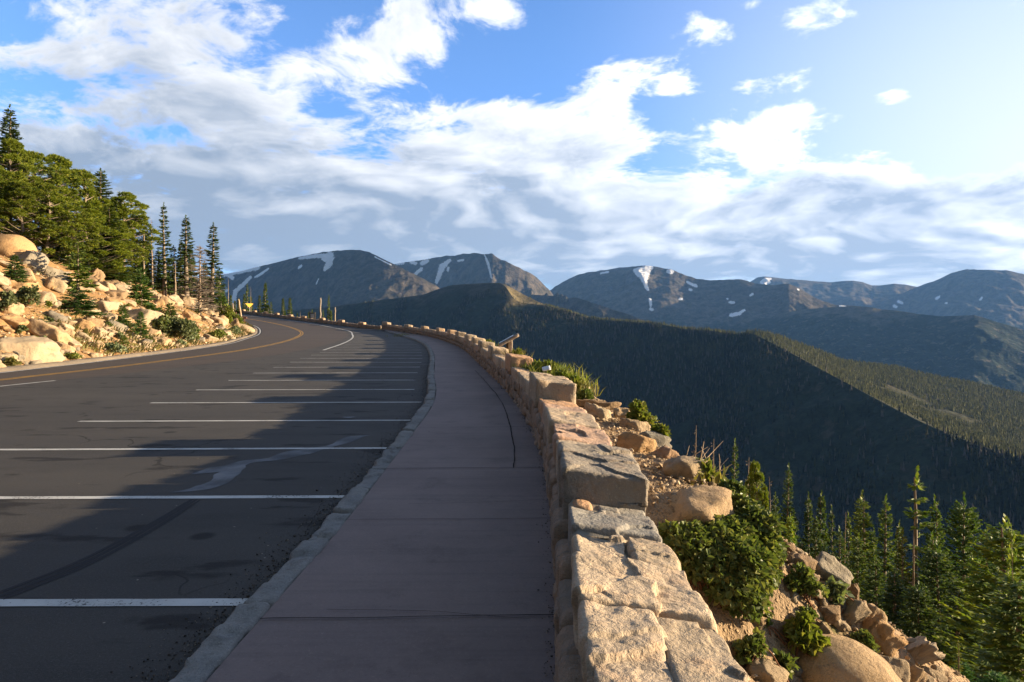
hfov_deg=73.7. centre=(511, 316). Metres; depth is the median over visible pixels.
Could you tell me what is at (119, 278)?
spruce sapling
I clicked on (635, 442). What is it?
boulder
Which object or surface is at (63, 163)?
pine tree
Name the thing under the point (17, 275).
spruce sapling
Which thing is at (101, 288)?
rock
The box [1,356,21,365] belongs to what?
leafy shrub
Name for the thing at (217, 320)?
boulder
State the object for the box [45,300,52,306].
wild plant
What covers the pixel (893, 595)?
spruce tree
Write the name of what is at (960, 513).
spruce tree
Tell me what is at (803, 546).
spruce tree
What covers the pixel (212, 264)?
spruce tree
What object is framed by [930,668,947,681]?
rock
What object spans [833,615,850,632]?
rock
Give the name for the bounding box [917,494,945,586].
spruce tree
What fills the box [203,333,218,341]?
rock
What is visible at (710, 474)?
wild plant
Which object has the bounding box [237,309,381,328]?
roadside wall
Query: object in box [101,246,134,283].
spruce tree
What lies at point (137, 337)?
rock
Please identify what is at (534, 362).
wild plant
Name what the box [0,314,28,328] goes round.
boulder
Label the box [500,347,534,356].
wild plant
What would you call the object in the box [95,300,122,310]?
boulder
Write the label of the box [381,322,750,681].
stone wall
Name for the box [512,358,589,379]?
wild plant
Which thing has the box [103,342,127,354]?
leafy shrub
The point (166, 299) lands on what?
boulder
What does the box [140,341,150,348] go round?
rock
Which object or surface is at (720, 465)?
dead shrub
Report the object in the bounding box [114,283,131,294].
rock
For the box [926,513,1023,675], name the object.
spruce tree
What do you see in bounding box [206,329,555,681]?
pavement
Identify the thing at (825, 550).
spruce tree
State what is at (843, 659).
boulder
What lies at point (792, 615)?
rock
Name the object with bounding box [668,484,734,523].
boulder
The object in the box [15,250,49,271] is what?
boulder
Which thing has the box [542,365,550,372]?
trail marker
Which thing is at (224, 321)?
rock
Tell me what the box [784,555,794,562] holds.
rock
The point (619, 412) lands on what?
boulder
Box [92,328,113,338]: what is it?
rock
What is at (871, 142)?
sky
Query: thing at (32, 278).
rock
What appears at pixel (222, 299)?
spruce tree
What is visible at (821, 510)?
spruce tree
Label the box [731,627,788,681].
leafy shrub
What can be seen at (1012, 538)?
spruce tree
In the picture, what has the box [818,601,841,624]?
rock
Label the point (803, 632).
leafy shrub
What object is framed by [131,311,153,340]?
spruce sapling
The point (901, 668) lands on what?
boulder
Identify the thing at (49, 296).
boulder
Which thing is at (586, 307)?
mountain
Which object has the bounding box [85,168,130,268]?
spruce tree
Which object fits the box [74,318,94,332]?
boulder
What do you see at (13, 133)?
spruce tree
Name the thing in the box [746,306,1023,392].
mountain
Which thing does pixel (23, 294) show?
leafy shrub
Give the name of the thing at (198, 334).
leafy shrub
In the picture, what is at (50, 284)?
rock
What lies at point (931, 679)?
rock
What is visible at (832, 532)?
spruce tree
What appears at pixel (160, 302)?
rock
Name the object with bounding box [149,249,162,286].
spruce tree
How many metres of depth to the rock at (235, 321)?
68.12 m
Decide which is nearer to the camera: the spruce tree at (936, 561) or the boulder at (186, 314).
the spruce tree at (936, 561)
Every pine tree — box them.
[0,137,47,232]
[0,165,36,233]
[0,180,55,247]
[1,182,87,256]
[4,150,73,246]
[29,153,94,247]
[33,202,103,263]
[38,168,119,246]
[71,208,134,271]
[100,220,150,270]
[107,191,164,266]
[745,459,769,509]
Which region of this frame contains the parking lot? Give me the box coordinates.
[0,313,434,681]
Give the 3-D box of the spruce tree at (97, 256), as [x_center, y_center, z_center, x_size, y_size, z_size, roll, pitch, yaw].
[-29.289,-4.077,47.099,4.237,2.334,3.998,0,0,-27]
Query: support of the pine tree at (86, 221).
on the ground at (324, 323)
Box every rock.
[0,260,13,267]
[0,302,24,314]
[0,325,14,332]
[0,332,14,337]
[0,352,14,360]
[5,288,17,292]
[15,268,35,281]
[44,281,53,289]
[47,322,74,329]
[48,310,67,323]
[54,275,75,283]
[62,349,76,353]
[68,338,82,346]
[79,286,95,292]
[82,317,103,326]
[84,275,97,281]
[88,340,104,349]
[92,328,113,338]
[93,282,108,291]
[100,311,117,320]
[104,297,125,304]
[104,320,128,332]
[107,329,117,335]
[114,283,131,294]
[123,299,136,307]
[129,332,141,339]
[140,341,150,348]
[148,328,161,335]
[153,299,164,306]
[188,311,200,319]
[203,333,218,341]
[214,316,226,325]
[224,330,235,339]
[229,318,239,327]
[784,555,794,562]
[785,543,795,553]
[789,590,799,602]
[789,610,800,618]
[793,663,802,676]
[818,598,827,606]
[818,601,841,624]
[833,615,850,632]
[920,665,936,679]
[927,675,934,681]
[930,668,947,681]
[932,665,944,674]
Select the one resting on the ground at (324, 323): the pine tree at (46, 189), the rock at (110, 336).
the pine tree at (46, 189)
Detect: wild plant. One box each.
[15,324,29,334]
[42,317,53,321]
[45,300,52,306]
[115,331,123,338]
[176,339,186,344]
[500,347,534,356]
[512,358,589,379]
[515,359,560,371]
[533,367,598,388]
[567,375,606,396]
[690,456,729,484]
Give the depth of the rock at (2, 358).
24.39 m
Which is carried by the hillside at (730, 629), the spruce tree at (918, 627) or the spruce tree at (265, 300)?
the spruce tree at (918, 627)
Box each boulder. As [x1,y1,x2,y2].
[0,234,37,257]
[0,275,9,285]
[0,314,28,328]
[0,335,64,363]
[0,354,19,360]
[10,280,40,290]
[13,351,24,360]
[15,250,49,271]
[24,359,42,364]
[27,318,72,344]
[36,291,57,305]
[44,265,68,276]
[45,277,67,293]
[51,300,61,308]
[56,341,75,350]
[64,327,75,336]
[67,320,77,325]
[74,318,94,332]
[75,331,91,342]
[89,352,102,357]
[90,281,116,289]
[91,268,105,280]
[92,327,107,338]
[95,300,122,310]
[104,280,121,283]
[105,289,127,299]
[126,308,163,328]
[150,335,171,345]
[151,294,160,299]
[160,296,175,309]
[168,294,183,305]
[179,294,201,305]
[181,310,192,319]
[199,314,213,323]
[208,310,220,316]
[209,316,222,325]
[218,315,228,324]
[240,323,254,333]
[576,399,621,409]
[583,402,613,420]
[613,407,629,419]
[617,431,656,452]
[619,418,650,432]
[639,431,671,447]
[649,446,679,458]
[663,455,706,484]
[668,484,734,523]
[707,481,716,485]
[746,657,789,681]
[752,616,767,629]
[788,553,817,573]
[798,634,901,681]
[815,551,853,589]
[815,589,825,598]
[818,621,830,633]
[840,601,845,610]
[842,597,871,625]
[847,583,859,599]
[862,615,908,656]
[867,603,887,622]
[879,654,910,681]
[906,636,945,665]
[910,665,926,681]
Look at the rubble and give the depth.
35.99 m
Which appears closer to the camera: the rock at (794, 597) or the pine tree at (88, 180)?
the rock at (794, 597)
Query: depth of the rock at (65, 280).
37.68 m
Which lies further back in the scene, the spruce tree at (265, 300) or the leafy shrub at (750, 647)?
the spruce tree at (265, 300)
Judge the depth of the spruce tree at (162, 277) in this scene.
61.90 m
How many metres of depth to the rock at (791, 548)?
5.43 m
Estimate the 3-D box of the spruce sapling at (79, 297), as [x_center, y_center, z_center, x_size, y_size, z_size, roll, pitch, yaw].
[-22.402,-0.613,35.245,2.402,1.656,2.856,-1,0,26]
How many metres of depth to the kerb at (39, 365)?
29.37 m
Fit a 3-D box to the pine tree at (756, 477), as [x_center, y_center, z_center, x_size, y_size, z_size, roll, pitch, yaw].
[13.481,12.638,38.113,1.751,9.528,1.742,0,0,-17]
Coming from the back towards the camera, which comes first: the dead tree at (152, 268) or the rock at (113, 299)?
the dead tree at (152, 268)
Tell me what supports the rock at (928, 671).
on the hillside at (730, 629)
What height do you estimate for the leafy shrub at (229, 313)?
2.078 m
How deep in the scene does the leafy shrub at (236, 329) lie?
61.46 m
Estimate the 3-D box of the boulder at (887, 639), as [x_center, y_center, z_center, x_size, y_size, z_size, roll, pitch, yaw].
[2.787,2.431,5.207,0.362,0.270,0.370,43,1,-3]
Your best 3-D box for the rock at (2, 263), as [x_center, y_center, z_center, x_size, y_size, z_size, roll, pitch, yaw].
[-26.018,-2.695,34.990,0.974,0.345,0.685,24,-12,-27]
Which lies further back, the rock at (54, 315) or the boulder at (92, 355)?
the rock at (54, 315)
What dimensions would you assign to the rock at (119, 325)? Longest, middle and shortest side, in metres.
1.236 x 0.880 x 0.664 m
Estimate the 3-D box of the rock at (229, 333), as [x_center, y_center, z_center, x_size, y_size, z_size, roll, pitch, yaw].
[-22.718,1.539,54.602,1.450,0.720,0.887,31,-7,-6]
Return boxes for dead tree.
[143,230,146,275]
[149,229,157,288]
[171,245,226,317]
[172,263,179,293]
[908,539,916,622]
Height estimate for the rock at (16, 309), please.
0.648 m
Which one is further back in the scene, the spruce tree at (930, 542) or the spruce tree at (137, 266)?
the spruce tree at (137, 266)
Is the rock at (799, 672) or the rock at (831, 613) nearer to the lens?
the rock at (799, 672)
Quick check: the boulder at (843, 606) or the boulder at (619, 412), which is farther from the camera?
the boulder at (619, 412)
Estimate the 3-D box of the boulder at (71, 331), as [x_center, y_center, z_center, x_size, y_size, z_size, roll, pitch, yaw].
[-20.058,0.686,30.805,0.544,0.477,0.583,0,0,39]
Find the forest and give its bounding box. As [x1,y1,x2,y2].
[352,286,1023,543]
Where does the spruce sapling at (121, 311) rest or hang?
on the hillside at (41, 281)
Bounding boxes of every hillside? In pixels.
[0,255,238,364]
[594,396,969,681]
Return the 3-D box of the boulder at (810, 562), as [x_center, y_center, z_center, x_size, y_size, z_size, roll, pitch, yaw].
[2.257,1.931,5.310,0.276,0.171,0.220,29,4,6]
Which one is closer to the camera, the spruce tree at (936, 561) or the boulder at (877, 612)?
the boulder at (877, 612)
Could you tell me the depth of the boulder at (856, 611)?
5.09 m
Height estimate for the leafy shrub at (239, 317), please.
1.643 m
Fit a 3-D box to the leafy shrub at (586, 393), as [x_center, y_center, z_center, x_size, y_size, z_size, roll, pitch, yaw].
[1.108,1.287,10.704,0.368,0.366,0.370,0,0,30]
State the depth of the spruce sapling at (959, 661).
5.56 m
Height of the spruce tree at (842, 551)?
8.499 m
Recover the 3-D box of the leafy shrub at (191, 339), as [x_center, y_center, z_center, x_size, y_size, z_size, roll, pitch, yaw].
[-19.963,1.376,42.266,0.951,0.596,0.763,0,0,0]
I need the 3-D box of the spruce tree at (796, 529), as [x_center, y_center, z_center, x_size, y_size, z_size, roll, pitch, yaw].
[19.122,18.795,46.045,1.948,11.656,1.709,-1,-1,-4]
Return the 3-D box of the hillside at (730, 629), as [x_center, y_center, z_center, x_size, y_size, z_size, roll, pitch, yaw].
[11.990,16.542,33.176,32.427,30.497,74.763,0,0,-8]
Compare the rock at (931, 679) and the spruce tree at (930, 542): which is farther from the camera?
the spruce tree at (930, 542)
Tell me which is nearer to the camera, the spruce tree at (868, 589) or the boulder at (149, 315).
the spruce tree at (868, 589)
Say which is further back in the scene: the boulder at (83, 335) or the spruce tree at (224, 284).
the spruce tree at (224, 284)
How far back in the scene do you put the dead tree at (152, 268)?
59.91 m
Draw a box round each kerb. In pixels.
[0,327,257,371]
[169,330,436,681]
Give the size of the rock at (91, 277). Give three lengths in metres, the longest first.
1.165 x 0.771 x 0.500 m
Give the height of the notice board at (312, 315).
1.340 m
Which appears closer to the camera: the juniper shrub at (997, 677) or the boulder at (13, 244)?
the juniper shrub at (997, 677)
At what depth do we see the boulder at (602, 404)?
10.25 m
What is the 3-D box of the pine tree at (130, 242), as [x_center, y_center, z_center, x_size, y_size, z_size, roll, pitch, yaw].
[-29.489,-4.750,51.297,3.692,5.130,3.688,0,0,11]
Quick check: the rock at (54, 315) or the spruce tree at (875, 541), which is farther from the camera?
the spruce tree at (875, 541)
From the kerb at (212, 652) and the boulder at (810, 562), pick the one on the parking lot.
the kerb at (212, 652)
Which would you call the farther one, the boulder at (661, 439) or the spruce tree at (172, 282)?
the spruce tree at (172, 282)
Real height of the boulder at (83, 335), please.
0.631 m
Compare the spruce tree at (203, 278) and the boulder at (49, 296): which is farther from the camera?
the spruce tree at (203, 278)
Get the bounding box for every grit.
[110,365,428,681]
[479,365,554,678]
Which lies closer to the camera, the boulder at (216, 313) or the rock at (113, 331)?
the rock at (113, 331)
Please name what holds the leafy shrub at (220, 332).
on the hillside at (41, 281)
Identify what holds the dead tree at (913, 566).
on the hillside at (730, 629)
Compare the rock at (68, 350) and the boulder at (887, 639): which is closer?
the boulder at (887, 639)
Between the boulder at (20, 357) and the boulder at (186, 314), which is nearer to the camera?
the boulder at (20, 357)
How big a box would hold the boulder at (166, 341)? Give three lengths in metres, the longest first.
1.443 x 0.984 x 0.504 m
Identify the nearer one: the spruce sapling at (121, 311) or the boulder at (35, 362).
the boulder at (35, 362)
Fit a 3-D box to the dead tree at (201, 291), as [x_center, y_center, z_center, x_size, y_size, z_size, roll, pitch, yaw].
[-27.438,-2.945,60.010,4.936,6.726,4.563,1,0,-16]
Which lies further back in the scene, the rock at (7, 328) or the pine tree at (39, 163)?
the pine tree at (39, 163)
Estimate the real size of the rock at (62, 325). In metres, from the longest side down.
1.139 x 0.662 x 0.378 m
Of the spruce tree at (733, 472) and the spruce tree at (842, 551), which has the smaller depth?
the spruce tree at (842, 551)
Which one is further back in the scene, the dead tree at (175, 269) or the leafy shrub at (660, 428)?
the dead tree at (175, 269)
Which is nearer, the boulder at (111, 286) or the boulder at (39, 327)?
the boulder at (39, 327)
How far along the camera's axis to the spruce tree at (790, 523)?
23.91 m
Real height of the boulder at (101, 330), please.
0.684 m
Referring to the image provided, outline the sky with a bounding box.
[0,0,1023,289]
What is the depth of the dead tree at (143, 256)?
58.07 m
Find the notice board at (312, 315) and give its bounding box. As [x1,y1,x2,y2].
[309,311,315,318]
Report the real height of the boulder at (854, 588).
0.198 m
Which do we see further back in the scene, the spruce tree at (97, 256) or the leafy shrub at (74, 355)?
the spruce tree at (97, 256)
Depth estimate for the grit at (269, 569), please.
5.01 m
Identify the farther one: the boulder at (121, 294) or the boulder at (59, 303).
the boulder at (121, 294)
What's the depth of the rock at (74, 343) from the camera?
29.42 m
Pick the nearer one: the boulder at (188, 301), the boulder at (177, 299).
the boulder at (177, 299)
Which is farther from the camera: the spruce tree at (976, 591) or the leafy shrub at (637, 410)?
the spruce tree at (976, 591)
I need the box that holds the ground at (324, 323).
[243,313,417,333]
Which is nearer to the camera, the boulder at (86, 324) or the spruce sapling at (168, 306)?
the boulder at (86, 324)
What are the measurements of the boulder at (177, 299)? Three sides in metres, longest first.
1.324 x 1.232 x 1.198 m
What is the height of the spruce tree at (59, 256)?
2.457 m
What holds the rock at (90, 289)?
on the hillside at (41, 281)
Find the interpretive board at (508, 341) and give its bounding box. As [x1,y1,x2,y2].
[498,333,518,352]
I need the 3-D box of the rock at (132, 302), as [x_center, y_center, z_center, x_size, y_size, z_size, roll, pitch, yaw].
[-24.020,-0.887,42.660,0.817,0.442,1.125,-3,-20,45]
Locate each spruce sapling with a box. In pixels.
[3,255,31,282]
[57,289,109,315]
[61,240,98,292]
[109,261,130,284]
[115,303,133,329]
[118,334,132,348]
[126,268,161,310]
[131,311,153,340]
[160,302,177,318]
[952,640,963,673]
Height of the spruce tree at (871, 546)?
10.727 m
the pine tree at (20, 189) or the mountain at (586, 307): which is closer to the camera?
the pine tree at (20, 189)
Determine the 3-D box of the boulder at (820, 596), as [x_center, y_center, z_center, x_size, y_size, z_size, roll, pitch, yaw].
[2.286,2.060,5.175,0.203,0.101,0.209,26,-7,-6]
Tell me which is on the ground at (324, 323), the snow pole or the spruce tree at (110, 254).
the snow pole
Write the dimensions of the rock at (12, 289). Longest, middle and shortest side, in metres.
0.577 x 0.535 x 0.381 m
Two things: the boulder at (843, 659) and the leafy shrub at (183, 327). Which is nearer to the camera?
the boulder at (843, 659)
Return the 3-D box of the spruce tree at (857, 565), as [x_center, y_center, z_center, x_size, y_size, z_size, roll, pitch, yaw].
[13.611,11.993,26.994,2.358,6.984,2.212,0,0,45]
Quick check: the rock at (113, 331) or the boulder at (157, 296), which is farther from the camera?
the boulder at (157, 296)
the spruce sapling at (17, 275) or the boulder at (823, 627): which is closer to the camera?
the boulder at (823, 627)
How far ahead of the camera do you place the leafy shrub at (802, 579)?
5.01 m
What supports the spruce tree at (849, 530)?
on the hillside at (730, 629)
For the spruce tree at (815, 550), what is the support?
on the hillside at (730, 629)
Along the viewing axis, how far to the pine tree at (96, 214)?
47.88 m
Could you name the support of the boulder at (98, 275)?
on the hillside at (41, 281)
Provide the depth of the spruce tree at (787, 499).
40.02 m
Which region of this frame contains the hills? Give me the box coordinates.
[270,283,1023,585]
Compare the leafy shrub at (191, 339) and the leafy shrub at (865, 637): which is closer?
the leafy shrub at (865, 637)
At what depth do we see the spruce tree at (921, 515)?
29.83 m
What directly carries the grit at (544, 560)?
on the pavement
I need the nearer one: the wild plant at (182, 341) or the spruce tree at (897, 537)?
the spruce tree at (897, 537)
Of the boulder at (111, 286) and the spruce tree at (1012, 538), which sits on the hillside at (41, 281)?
the boulder at (111, 286)
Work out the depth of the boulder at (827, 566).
5.37 m
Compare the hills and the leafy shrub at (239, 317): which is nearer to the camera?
the leafy shrub at (239, 317)
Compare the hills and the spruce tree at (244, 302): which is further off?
the hills
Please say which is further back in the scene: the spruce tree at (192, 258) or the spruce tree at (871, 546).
the spruce tree at (192, 258)
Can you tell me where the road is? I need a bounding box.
[0,314,353,385]
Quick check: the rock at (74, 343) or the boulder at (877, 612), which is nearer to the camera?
the boulder at (877, 612)
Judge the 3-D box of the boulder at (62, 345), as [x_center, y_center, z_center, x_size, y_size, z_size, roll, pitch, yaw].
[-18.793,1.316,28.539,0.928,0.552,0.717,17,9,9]
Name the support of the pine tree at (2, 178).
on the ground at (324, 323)
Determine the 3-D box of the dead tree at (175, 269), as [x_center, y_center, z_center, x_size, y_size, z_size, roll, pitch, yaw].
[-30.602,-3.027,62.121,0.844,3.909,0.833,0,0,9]
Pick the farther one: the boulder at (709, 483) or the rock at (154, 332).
the rock at (154, 332)
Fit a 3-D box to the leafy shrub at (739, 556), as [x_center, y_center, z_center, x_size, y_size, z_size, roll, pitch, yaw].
[1.749,1.688,5.286,0.820,0.823,1.950,0,0,30]
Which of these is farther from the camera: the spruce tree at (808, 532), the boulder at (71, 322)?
the spruce tree at (808, 532)
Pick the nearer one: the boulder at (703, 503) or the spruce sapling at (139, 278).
the boulder at (703, 503)
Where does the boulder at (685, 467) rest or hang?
on the hillside at (730, 629)
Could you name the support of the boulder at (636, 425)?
on the hillside at (730, 629)
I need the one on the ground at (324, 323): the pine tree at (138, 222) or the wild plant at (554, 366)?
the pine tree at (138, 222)
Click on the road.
(272, 336)
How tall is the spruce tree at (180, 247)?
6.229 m
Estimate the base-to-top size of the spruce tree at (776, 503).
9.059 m
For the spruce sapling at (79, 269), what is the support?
on the hillside at (41, 281)
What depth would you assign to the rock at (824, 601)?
5.07 m
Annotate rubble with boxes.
[0,256,246,365]
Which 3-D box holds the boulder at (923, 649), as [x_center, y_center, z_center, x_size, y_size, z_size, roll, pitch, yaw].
[3.172,2.622,5.329,0.346,0.171,0.324,-36,-16,22]
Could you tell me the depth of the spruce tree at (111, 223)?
49.81 m
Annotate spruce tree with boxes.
[0,104,40,246]
[37,231,89,265]
[75,242,118,272]
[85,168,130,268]
[88,203,143,281]
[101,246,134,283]
[126,243,148,284]
[134,233,156,286]
[139,234,158,287]
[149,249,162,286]
[153,202,178,295]
[155,263,177,294]
[166,245,180,294]
[174,215,198,295]
[176,241,183,294]
[187,253,198,298]
[201,222,225,313]
[201,262,214,305]
[214,269,227,304]
[215,291,228,308]
[242,293,246,309]
[245,284,249,310]
[256,295,262,313]
[261,283,268,311]
[280,298,285,314]
[287,298,293,315]
[327,295,330,319]
[729,438,739,481]
[771,492,783,540]
[780,463,797,542]
[784,512,797,543]
[792,514,799,546]
[797,539,808,555]
[800,492,816,555]
[809,516,822,558]
[816,489,829,552]
[820,543,830,554]
[827,505,836,555]
[832,526,847,566]
[841,512,852,568]
[846,490,887,604]
[846,532,871,600]
[859,555,887,613]
[870,527,878,575]
[872,493,897,614]
[875,567,911,635]
[891,520,905,575]
[891,581,948,665]
[894,527,911,611]
[902,465,934,601]
[905,540,959,663]
[915,530,946,629]
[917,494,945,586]
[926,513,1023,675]
[927,570,983,668]
[934,492,993,607]
[938,559,990,663]
[950,572,1023,681]
[979,523,997,625]
[1004,518,1017,657]
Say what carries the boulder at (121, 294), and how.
on the hillside at (41, 281)
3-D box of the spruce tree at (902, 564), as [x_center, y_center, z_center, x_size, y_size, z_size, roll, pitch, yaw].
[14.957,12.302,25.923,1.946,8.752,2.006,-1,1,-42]
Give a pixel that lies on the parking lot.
(139, 511)
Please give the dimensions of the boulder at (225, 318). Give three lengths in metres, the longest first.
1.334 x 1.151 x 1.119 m
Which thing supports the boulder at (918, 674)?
on the hillside at (730, 629)
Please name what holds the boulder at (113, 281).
on the hillside at (41, 281)
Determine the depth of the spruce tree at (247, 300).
134.99 m
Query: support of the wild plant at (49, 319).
on the hillside at (41, 281)
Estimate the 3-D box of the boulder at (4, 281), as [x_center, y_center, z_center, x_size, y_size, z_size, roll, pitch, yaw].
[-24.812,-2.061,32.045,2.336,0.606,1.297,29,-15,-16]
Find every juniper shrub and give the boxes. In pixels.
[953,661,978,681]
[977,670,1007,681]
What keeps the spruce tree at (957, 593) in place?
on the hillside at (730, 629)
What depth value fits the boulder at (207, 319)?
57.37 m
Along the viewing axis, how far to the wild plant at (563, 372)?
12.79 m
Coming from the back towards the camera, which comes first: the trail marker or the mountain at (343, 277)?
the mountain at (343, 277)
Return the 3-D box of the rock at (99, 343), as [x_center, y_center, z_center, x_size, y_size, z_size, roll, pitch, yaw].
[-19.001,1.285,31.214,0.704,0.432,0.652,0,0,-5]
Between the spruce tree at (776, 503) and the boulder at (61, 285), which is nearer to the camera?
the boulder at (61, 285)
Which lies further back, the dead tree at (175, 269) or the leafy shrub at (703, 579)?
the dead tree at (175, 269)
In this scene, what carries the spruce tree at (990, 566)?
on the hillside at (730, 629)
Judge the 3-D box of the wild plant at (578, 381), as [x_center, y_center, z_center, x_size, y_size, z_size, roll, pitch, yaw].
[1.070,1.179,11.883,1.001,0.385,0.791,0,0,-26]
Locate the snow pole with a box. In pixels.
[319,298,320,322]
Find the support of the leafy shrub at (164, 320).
on the hillside at (41, 281)
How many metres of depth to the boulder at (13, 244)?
37.87 m
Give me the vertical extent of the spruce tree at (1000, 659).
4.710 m
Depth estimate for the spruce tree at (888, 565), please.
30.96 m
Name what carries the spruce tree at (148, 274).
on the hillside at (41, 281)
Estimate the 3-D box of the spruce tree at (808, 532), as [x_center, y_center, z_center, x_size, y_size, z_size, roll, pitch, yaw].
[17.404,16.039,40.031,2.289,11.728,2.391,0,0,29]
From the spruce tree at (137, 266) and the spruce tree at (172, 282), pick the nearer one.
the spruce tree at (137, 266)
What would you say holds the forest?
on the hills
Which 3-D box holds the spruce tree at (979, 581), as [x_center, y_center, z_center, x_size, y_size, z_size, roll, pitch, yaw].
[13.075,10.514,19.162,3.782,7.649,3.752,0,1,25]
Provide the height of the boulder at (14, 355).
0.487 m
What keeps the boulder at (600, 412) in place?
on the hillside at (730, 629)
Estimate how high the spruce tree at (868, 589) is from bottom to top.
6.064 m
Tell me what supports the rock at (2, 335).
on the hillside at (41, 281)
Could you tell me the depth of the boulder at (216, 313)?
65.95 m
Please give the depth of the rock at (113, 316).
36.59 m
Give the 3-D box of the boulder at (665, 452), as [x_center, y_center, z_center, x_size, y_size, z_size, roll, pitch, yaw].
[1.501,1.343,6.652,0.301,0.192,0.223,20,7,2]
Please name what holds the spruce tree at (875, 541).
on the hillside at (730, 629)
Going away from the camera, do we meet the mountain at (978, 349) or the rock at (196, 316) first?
the rock at (196, 316)
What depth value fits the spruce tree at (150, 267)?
64.00 m
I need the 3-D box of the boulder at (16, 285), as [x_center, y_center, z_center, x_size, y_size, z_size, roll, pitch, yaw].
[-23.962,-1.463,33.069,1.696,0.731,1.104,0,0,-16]
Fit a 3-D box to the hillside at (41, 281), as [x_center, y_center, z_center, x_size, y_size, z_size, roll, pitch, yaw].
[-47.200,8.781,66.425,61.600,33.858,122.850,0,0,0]
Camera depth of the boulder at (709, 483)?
5.75 m
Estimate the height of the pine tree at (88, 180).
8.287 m
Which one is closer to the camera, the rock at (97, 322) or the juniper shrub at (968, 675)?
the juniper shrub at (968, 675)
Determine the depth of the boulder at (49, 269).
38.79 m
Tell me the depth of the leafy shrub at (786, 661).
4.44 m
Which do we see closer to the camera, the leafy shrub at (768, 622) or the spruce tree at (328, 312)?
the leafy shrub at (768, 622)
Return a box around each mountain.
[182,250,439,312]
[395,253,552,296]
[529,293,645,321]
[550,266,848,332]
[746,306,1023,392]
[751,276,915,308]
[881,269,1023,329]
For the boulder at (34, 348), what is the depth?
25.57 m
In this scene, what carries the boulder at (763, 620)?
on the hillside at (730, 629)
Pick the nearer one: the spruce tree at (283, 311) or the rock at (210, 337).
the rock at (210, 337)
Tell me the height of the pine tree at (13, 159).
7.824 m
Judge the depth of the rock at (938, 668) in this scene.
5.26 m
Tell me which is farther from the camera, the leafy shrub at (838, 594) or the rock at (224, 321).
the rock at (224, 321)
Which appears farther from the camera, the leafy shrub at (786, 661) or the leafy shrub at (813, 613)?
the leafy shrub at (813, 613)
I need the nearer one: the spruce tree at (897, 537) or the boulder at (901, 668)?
the boulder at (901, 668)
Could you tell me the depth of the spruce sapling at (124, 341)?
33.50 m
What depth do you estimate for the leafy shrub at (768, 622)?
4.69 m
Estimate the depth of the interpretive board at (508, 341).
21.43 m
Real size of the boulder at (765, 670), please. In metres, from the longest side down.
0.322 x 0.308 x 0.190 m
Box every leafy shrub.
[0,290,18,310]
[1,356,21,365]
[14,284,41,306]
[63,351,82,359]
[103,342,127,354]
[150,314,172,330]
[152,316,196,337]
[183,336,197,341]
[192,327,200,339]
[208,330,227,338]
[219,304,234,322]
[228,325,242,333]
[232,311,243,323]
[576,388,594,399]
[625,398,659,424]
[650,423,671,437]
[657,476,789,624]
[681,559,711,597]
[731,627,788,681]
[759,614,789,644]
[769,648,799,678]
[782,610,831,656]
[783,562,829,608]
[798,604,820,621]
[825,575,854,619]
[849,628,880,652]
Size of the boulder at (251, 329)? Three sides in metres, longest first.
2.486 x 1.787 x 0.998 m
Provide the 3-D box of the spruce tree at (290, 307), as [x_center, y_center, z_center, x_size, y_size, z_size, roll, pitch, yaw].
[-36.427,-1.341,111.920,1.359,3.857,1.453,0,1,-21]
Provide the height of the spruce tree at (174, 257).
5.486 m
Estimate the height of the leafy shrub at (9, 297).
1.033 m
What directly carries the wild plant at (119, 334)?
on the hillside at (41, 281)
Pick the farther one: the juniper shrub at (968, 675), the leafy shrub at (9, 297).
the leafy shrub at (9, 297)
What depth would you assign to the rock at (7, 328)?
27.41 m
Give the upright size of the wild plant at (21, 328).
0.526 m
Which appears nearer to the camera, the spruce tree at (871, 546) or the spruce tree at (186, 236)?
the spruce tree at (871, 546)
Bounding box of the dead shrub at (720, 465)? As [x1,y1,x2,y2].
[686,441,731,475]

